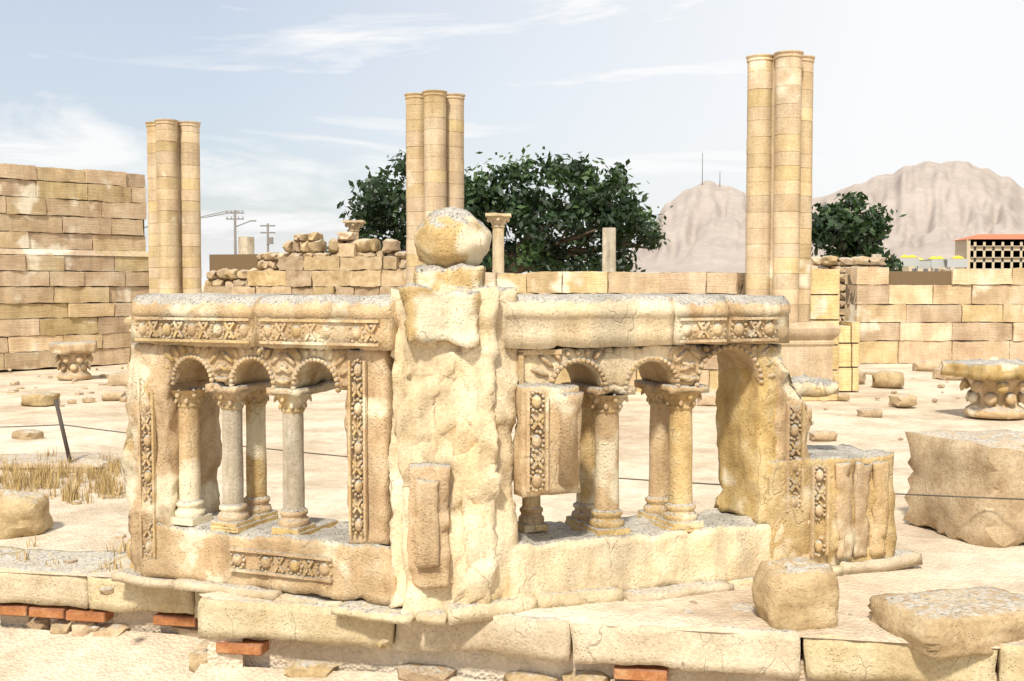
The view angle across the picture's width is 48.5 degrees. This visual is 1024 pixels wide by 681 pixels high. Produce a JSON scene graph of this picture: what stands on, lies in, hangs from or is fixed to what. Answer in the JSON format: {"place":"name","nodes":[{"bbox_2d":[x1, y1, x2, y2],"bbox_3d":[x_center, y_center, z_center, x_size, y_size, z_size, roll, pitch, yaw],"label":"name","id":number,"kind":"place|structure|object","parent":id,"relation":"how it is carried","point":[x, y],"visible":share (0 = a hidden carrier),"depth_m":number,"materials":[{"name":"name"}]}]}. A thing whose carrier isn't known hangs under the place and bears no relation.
{"place":"outdoors","nodes":[
{"label":"outdoors","id":0,"kind":"place"},
{"bbox_2d":[0,163,146,250],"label":"wall","id":1,"kind":"structure","parent":0,"point":[60,208],"depth_m":20.16,"materials":[{"name":"stone"}]},
{"bbox_2d":[0,254,148,370],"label":"wall","id":2,"kind":"structure","parent":0,"point":[46,301],"depth_m":20.00,"materials":[{"name":"stone"}]},
{"bbox_2d":[0,248,148,256],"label":"ledge wall","id":3,"kind":"structure","parent":2,"relation":"on","point":[8,251],"depth_m":20.15,"materials":[{"name":"stone"}]},
{"bbox_2d":[238,236,254,253],"bbox_3d":[-7.217,-1.441,30.967,0.460,2.753,0.460,0,3,0],"label":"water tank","id":4,"kind":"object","parent":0,"point":[245,245],"depth_m":30.73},
{"bbox_2d":[202,231,406,294],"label":"rubble wall","id":5,"kind":"structure","parent":0,"point":[228,270],"depth_m":21.68,"materials":[{"name":"beige stone"}]},
{"bbox_2d":[0,607,865,680],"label":"ground","id":6,"kind":"structure","parent":0,"point":[144,648],"depth_m":5.26,"materials":[{"name":"beige sand"}]},
{"bbox_2d":[27,617,632,680],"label":"kerb rubble","id":7,"kind":"object","parent":6,"relation":"on","point":[295,668],"visible":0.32,"depth_m":5.13,"materials":[{"name":"beige stone"}]},
{"bbox_2d":[0,602,668,680],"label":"bricks","id":8,"kind":"object","parent":6,"relation":"on","point":[246,646],"visible":0.58,"depth_m":5.62,"materials":[{"name":"brick"}]},
{"bbox_2d":[0,546,1023,680],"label":"kerb slabs","id":9,"kind":"structure","parent":6,"relation":"on","point":[644,646],"depth_m":4.91,"materials":[{"name":"beige stone"}]},
{"bbox_2d":[388,207,521,609],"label":"stone pillar","id":10,"kind":"structure","parent":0,"point":[454,372],"depth_m":4.92,"materials":[{"name":"beige stone"}]},
{"bbox_2d":[485,213,511,272],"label":"column","id":11,"kind":"structure","parent":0,"point":[498,221],"depth_m":19.36,"materials":[{"name":"stone"}]},
{"bbox_2d":[0,285,1023,648],"bbox_3d":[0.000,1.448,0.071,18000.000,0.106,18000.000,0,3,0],"label":"ground","id":12,"kind":"structure","parent":0,"point":[96,523],"depth_m":8.74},
{"bbox_2d":[0,448,130,570],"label":"dry grass","id":13,"kind":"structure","parent":12,"relation":"on","point":[43,478],"depth_m":8.14,"materials":[{"name":"beige plant"}]},
{"bbox_2d":[49,341,97,379],"bbox_3d":[-6.747,0.301,17.534,0.685,0.585,0.674,-1,3,-18],"label":"capital","id":14,"kind":"object","parent":12,"relation":"on","point":[74,357],"visible":1,"depth_m":17.32,"materials":[{"name":"stone"}]},
{"bbox_2d":[124,119,201,340],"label":"pier","id":15,"kind":"structure","parent":12,"relation":"on","point":[174,200],"depth_m":18.20,"materials":[{"name":"stone"}]},
{"bbox_2d":[205,243,408,294],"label":"ruin wall","id":16,"kind":"structure","parent":12,"relation":"on","point":[289,276],"depth_m":21.35,"materials":[{"name":"stone"}]},
{"bbox_2d":[342,220,365,238],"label":"column","id":17,"kind":"structure","parent":16,"relation":"on","point":[355,226],"depth_m":23.78,"materials":[{"name":"stone"}]},
{"bbox_2d":[144,153,719,253],"bbox_3d":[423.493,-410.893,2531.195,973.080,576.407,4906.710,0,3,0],"label":"utility poles","id":18,"kind":"object","parent":12,"relation":"on","point":[269,239],"visible":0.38,"depth_m":94.73,"materials":[{"name":"grey wood"}]},
{"bbox_2d":[404,90,464,289],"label":"pier","id":19,"kind":"structure","parent":12,"relation":"on","point":[434,149],"depth_m":16.72,"materials":[{"name":"stone"}]},
{"bbox_2d":[337,144,672,272],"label":"tree","id":20,"kind":"object","parent":12,"relation":"on","point":[525,206],"depth_m":44.68,"materials":[{"name":"green plant"}]},
{"bbox_2d":[0,399,1023,499],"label":"rope barrier","id":21,"kind":"object","parent":12,"relation":"on","point":[62,428],"visible":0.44,"depth_m":8.70,"materials":[{"name":"fabric"}]},
{"bbox_2d":[0,360,1023,648],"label":"rocks","id":22,"kind":"object","parent":12,"relation":"on","point":[978,466],"visible":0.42,"depth_m":6.58,"materials":[{"name":"stone"}]},
{"bbox_2d":[112,546,922,625],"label":"stone plinth","id":23,"kind":"structure","parent":12,"relation":"on","point":[450,611],"depth_m":5.13,"materials":[{"name":"beige stone"}]},
{"bbox_2d":[122,293,401,610],"bbox_3d":[-1.157,0.476,5.439,1.605,1.406,0.461,1,3,22],"label":"balustrade","id":24,"kind":"object","parent":23,"relation":"on","point":[192,362],"visible":0.98,"depth_m":5.30,"materials":[{"name":"stone"}]},
{"bbox_2d":[502,292,898,594],"bbox_3d":[0.904,0.469,5.515,2.174,1.405,0.561,-1,3,-23],"label":"balustrade","id":25,"kind":"object","parent":23,"relation":"on","point":[786,488],"visible":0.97,"depth_m":5.37,"materials":[{"name":"stone"}]},
{"bbox_2d":[487,271,744,391],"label":"wall","id":26,"kind":"structure","parent":12,"relation":"on","point":[567,282],"depth_m":15.40,"materials":[{"name":"stone"}]},
{"bbox_2d":[745,50,840,400],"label":"pier","id":27,"kind":"structure","parent":12,"relation":"on","point":[779,149],"depth_m":14.33,"materials":[{"name":"stone"}]},
{"bbox_2d":[810,269,839,379],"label":"stub wall","id":28,"kind":"structure","parent":12,"relation":"on","point":[825,297],"depth_m":14.88,"materials":[{"name":"stone"}]},
{"bbox_2d":[837,321,859,390],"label":"wall","id":29,"kind":"structure","parent":12,"relation":"on","point":[849,341],"depth_m":15.44,"materials":[{"name":"stone"}]},
{"bbox_2d":[811,191,906,270],"bbox_3d":[11.805,-2.896,39.786,4.184,4.799,4.300,0,3,0],"label":"tree","id":30,"kind":"object","parent":12,"relation":"on","point":[834,224],"depth_m":39.12,"materials":[{"name":"green plant"}]},
{"bbox_2d":[751,556,1023,658],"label":"stone blocks","id":31,"kind":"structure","parent":12,"relation":"on","point":[797,593],"depth_m":4.72,"materials":[{"name":"stone"}]},
{"bbox_2d":[887,255,967,270],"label":"tents","id":32,"kind":"object","parent":12,"relation":"on","point":[932,262],"visible":0.5,"depth_m":73.60,"materials":[{"name":"grey fabric"}]},
{"bbox_2d":[844,267,1023,363],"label":"wall","id":33,"kind":"structure","parent":12,"relation":"on","point":[939,316],"depth_m":20.93,"materials":[{"name":"stone"}]},
{"bbox_2d":[939,358,1023,418],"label":"capital","id":34,"kind":"object","parent":12,"relation":"on","point":[996,385],"visible":1,"depth_m":12.36,"materials":[{"name":"stone"}]},
{"bbox_2d":[0,0,1023,284],"label":"sky","id":35,"kind":"structure","parent":0,"point":[292,101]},
{"bbox_2d":[602,228,615,271],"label":"column","id":36,"kind":"structure","parent":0,"point":[609,249],"depth_m":19.35,"materials":[{"name":"beige stone"}]},
{"bbox_2d":[587,161,1023,272],"bbox_3d":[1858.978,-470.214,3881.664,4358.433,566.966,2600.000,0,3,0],"label":"mountains","id":37,"kind":"structure","parent":0,"point":[943,205],"depth_m":4261.69,"materials":[{"name":"beige stone"}]},
{"bbox_2d":[811,256,886,324],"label":"rubble wall","id":38,"kind":"structure","parent":0,"point":[842,264],"depth_m":23.99,"materials":[{"name":"stone"}]},
{"bbox_2d":[871,254,881,256],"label":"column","id":39,"kind":"structure","parent":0,"point":[876,255],"depth_m":26.84,"materials":[{"name":"beige stone"}]},
{"bbox_2d":[897,234,1023,270],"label":"hotel building","id":40,"kind":"structure","parent":0,"point":[991,251],"depth_m":418.54,"materials":[{"name":"beige concrete"}]}
]}

